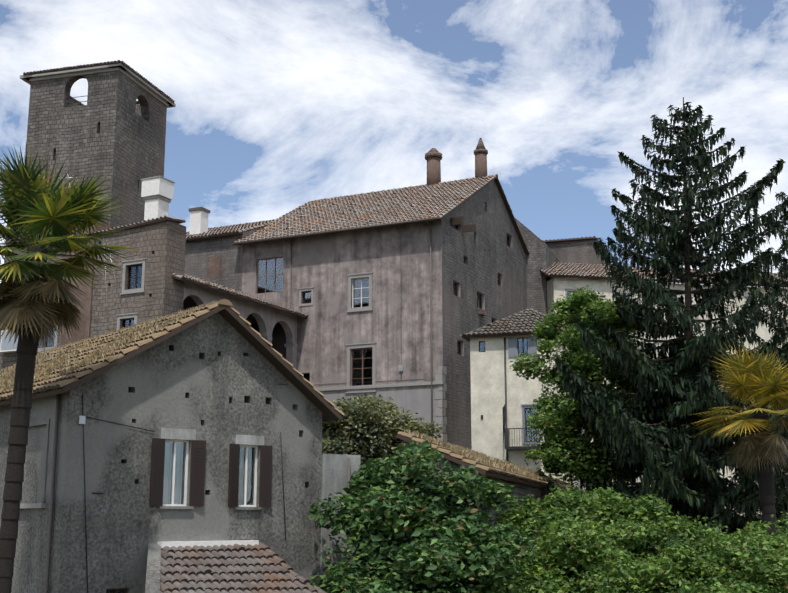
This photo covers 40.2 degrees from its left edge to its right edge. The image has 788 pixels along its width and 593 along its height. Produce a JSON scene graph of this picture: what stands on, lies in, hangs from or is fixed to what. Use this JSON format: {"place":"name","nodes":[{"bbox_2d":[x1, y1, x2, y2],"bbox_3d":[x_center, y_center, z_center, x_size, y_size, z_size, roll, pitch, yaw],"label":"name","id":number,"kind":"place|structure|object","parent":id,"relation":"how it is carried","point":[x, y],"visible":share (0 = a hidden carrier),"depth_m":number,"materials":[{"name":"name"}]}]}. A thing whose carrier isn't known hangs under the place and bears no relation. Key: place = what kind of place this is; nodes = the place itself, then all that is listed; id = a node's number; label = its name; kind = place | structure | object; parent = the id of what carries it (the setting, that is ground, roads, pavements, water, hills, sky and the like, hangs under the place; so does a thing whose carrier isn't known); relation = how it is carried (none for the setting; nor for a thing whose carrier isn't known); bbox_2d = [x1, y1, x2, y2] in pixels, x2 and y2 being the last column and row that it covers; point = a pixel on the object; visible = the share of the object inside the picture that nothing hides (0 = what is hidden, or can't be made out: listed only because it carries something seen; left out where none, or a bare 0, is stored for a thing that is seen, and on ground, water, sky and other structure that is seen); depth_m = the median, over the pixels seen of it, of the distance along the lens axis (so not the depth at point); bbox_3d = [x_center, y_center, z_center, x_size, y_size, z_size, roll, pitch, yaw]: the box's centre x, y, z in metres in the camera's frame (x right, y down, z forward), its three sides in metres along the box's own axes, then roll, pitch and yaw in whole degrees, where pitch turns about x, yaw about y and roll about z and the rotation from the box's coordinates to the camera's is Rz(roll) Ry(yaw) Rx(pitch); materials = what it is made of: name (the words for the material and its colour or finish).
{"place":"outdoors","nodes":[
{"label":"outdoors","id":0,"kind":"place"},
{"bbox_2d":[0,144,144,592],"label":"palm","id":1,"kind":"object","parent":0,"point":[46,198],"depth_m":23.93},
{"bbox_2d":[0,265,89,354],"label":"dead palm fronds","id":2,"kind":"object","parent":1,"relation":"attached to","point":[47,309],"visible":0.98,"depth_m":23.69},
{"bbox_2d":[0,234,145,352],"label":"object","id":3,"kind":"object","parent":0,"point":[136,279],"visible":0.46,"depth_m":64.30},
{"bbox_2d":[26,71,166,228],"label":"tower","id":4,"kind":"structure","parent":0,"point":[114,131],"depth_m":84.92,"materials":[{"name":"stone"}]},
{"bbox_2d":[34,72,83,105],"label":"tower cornice tiles","id":5,"kind":"object","parent":4,"relation":"on","point":[79,103],"visible":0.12,"depth_m":92.19,"materials":[{"name":"brown tile"}]},
{"bbox_2d":[23,60,120,75],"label":"roof tiles","id":6,"kind":"object","parent":4,"relation":"on","point":[73,67],"visible":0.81,"depth_m":85.25,"materials":[{"name":"brown tile"}]},
{"bbox_2d":[66,95,87,103],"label":"tower arch rail","id":7,"kind":"object","parent":4,"relation":"in","point":[76,102],"visible":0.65,"depth_m":85.38,"materials":[{"name":"grey metal"}]},
{"bbox_2d":[20,63,175,107],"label":"tower cornice","id":8,"kind":"structure","parent":4,"relation":"on","point":[137,80],"depth_m":85.88,"materials":[{"name":"grey stone"}]},
{"bbox_2d":[120,61,174,102],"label":"roof tiles","id":9,"kind":"object","parent":4,"relation":"on","point":[146,81],"visible":0.4,"depth_m":87.83,"materials":[{"name":"brown tile"}]},
{"bbox_2d":[20,384,286,592],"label":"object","id":10,"kind":"object","parent":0,"point":[169,473],"visible":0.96,"depth_m":28.24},
{"bbox_2d":[263,336,297,346],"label":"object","id":11,"kind":"object","parent":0,"point":[270,338],"visible":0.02,"depth_m":75.22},
{"bbox_2d":[232,216,509,443],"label":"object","id":12,"kind":"object","parent":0,"point":[270,280],"visible":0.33,"depth_m":73.84,"materials":[{"name":"grey stone"}]},
{"bbox_2d":[322,393,443,469],"bbox_3d":[-0.997,6.875,38.869,6.331,6.915,4.272,6,-13,-29],"label":"flowering shrub","id":13,"kind":"object","parent":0,"point":[363,407],"depth_m":38.03,"materials":[{"name":"green plant"}]},
{"bbox_2d":[0,0,787,286],"label":"sky","id":14,"kind":"structure","parent":0,"point":[282,106],"materials":[{"name":"blue"}]},
{"bbox_2d":[479,336,540,460],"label":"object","id":15,"kind":"object","parent":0,"point":[522,345],"visible":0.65,"depth_m":63.21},
{"bbox_2d":[565,288,680,314],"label":"windows","id":16,"kind":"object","parent":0,"point":[568,291],"visible":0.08,"depth_m":86.64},
{"bbox_2d":[466,484,787,592],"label":"bright bush","id":17,"kind":"object","parent":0,"point":[566,542],"depth_m":32.76,"materials":[{"name":"green plant"}]},
{"bbox_2d":[723,191,787,517],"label":"conifer","id":18,"kind":"object","parent":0,"point":[778,324],"depth_m":63.72,"materials":[{"name":"green plant"}]},
{"label":"ground","id":19,"kind":"structure","parent":0,"visible":0},
{"bbox_2d":[0,216,185,369],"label":"stone building","id":20,"kind":"structure","parent":19,"relation":"on","point":[162,245],"depth_m":64.35,"materials":[{"name":"stone"}]},
{"bbox_2d":[92,216,185,232],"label":"building roof","id":21,"kind":"structure","parent":20,"relation":"on","point":[149,221],"depth_m":64.35,"materials":[{"name":"tile"}]},
{"bbox_2d":[141,176,174,220],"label":"white chimney","id":22,"kind":"object","parent":20,"relation":"on","point":[157,194],"visible":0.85,"depth_m":67.21,"materials":[{"name":"paint"}]},
{"bbox_2d":[0,312,321,592],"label":"house","id":23,"kind":"structure","parent":19,"relation":"on","point":[215,380],"depth_m":27.96,"materials":[{"name":"grey paint"}]},
{"bbox_2d":[0,300,225,405],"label":"house roof","id":24,"kind":"structure","parent":23,"relation":"on","point":[55,385],"depth_m":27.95,"materials":[{"name":"tile"}]},
{"bbox_2d":[37,299,231,353],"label":"roof ridge caps","id":25,"kind":"object","parent":24,"relation":"on","point":[225,302],"visible":0.15,"depth_m":30.98,"materials":[{"name":"tile"}]},
{"bbox_2d":[218,305,343,421],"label":"house roof","id":26,"kind":"structure","parent":23,"relation":"on","point":[231,316],"depth_m":30.24,"materials":[{"name":"tile"}]},
{"bbox_2d":[145,540,258,592],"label":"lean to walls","id":27,"kind":"structure","parent":19,"relation":"on","point":[152,585],"depth_m":26.79,"materials":[{"name":"grey paint"}]},
{"bbox_2d":[160,542,325,592],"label":"lean to roof","id":28,"kind":"object","parent":27,"relation":"on","point":[249,568],"visible":1,"depth_m":26.84,"materials":[{"name":"brown tile"}]},
{"bbox_2d":[185,226,264,291],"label":"building wall","id":29,"kind":"structure","parent":19,"relation":"on","point":[198,252],"depth_m":80.00,"materials":[{"name":"grey paint"}]},
{"bbox_2d":[189,207,221,278],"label":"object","id":30,"kind":"object","parent":29,"relation":"attached to","point":[198,220],"visible":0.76,"depth_m":83.26,"materials":[{"name":"white paint"}]},
{"bbox_2d":[186,219,275,240],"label":"wing roof","id":31,"kind":"structure","parent":29,"relation":"on","point":[234,229],"depth_m":81.60,"materials":[{"name":"tile"}]},
{"bbox_2d":[183,281,296,368],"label":"loggia wing","id":32,"kind":"structure","parent":19,"relation":"on","point":[279,327],"depth_m":72.55,"materials":[{"name":"grey paint"}]},
{"bbox_2d":[172,273,307,318],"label":"tiled roof","id":33,"kind":"structure","parent":32,"relation":"on","point":[216,287],"depth_m":69.44,"materials":[{"name":"tile"}]},
{"bbox_2d":[320,454,360,590],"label":"wall","id":34,"kind":"structure","parent":19,"relation":"on","point":[334,477],"depth_m":31.02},
{"bbox_2d":[347,458,349,561],"bbox_3d":[-1.314,9.963,30.435,0.069,10.699,0.080,0,-12,-2],"label":"drainpipe","id":35,"kind":"object","parent":34,"relation":"attached to","point":[348,478],"visible":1,"depth_m":31.39,"materials":[{"name":"grey metal"}]},
{"bbox_2d":[242,180,526,455],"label":"palazzo","id":36,"kind":"structure","parent":19,"relation":"on","point":[394,323],"depth_m":74.30,"materials":[{"name":"paint"}]},
{"bbox_2d":[233,175,496,245],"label":"roof","id":37,"kind":"structure","parent":36,"relation":"on","point":[442,199],"depth_m":79.61,"materials":[{"name":"tile"}]},
{"bbox_2d":[313,174,497,200],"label":"roof ridge caps","id":38,"kind":"object","parent":37,"relation":"on","point":[403,187],"visible":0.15,"depth_m":86.26,"materials":[{"name":"tile"}]},
{"bbox_2d":[425,138,487,184],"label":"chimneys","id":39,"kind":"object","parent":36,"relation":"on","point":[433,157],"visible":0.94,"depth_m":84.65,"materials":[{"name":"paint"}]},
{"bbox_2d":[494,177,528,254],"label":"roof","id":40,"kind":"structure","parent":36,"relation":"on","point":[510,213],"depth_m":85.67,"materials":[{"name":"tile"}]},
{"bbox_2d":[308,440,537,592],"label":"dark bush","id":41,"kind":"object","parent":19,"relation":"on","point":[370,503],"depth_m":28.81,"materials":[{"name":"green plant"}]},
{"bbox_2d":[402,440,548,531],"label":"shed walls","id":42,"kind":"structure","parent":19,"relation":"on","point":[521,490],"depth_m":36.31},
{"bbox_2d":[396,428,584,491],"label":"shed roof","id":43,"kind":"structure","parent":42,"relation":"on","point":[490,470],"depth_m":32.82,"materials":[{"name":"brown tile"}]},
{"bbox_2d":[470,334,585,514],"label":"cream house","id":44,"kind":"structure","parent":19,"relation":"on","point":[487,385],"depth_m":63.63,"materials":[{"name":"paint"}]},
{"bbox_2d":[460,310,523,341],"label":"roof ridge tiles","id":45,"kind":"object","parent":44,"relation":"on","point":[480,328],"depth_m":65.79,"materials":[{"name":"brown tile"}]},
{"bbox_2d":[462,308,569,337],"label":"tiled roof","id":46,"kind":"structure","parent":44,"relation":"on","point":[520,323],"depth_m":65.05,"materials":[{"name":"brown tile"}]},
{"bbox_2d":[515,218,615,314],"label":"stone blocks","id":47,"kind":"structure","parent":19,"relation":"on","point":[543,255],"depth_m":88.77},
{"bbox_2d":[542,236,598,242],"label":"tiled roof","id":48,"kind":"structure","parent":47,"relation":"on","point":[570,239],"depth_m":94.02,"materials":[{"name":"tile"}]},
{"bbox_2d":[509,285,668,498],"bbox_3d":[9.257,15.714,47.620,8.448,33.264,4.914,7,-13,-29],"label":"bright tree","id":49,"kind":"object","parent":19,"relation":"on","point":[578,300],"depth_m":48.55,"materials":[{"name":"green plant"}]},
{"bbox_2d":[536,97,787,592],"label":"conifer tree","id":50,"kind":"object","parent":19,"relation":"on","point":[670,472],"depth_m":47.46,"materials":[{"name":"green plant"}]},
{"bbox_2d":[547,278,787,529],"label":"cream house","id":51,"kind":"structure","parent":19,"relation":"on","point":[556,287],"depth_m":87.25,"materials":[{"name":"paint"}]},
{"bbox_2d":[540,262,787,287],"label":"tiled roof","id":52,"kind":"structure","parent":51,"relation":"on","point":[576,270],"depth_m":88.71,"materials":[{"name":"tile"}]},
{"bbox_2d":[691,337,787,534],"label":"palm","id":53,"kind":"object","parent":19,"relation":"on","point":[755,378],"depth_m":39.82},
{"bbox_2d":[722,416,787,476],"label":"dead palm fronds","id":54,"kind":"object","parent":53,"relation":"attached to","point":[752,447],"visible":0.98,"depth_m":39.61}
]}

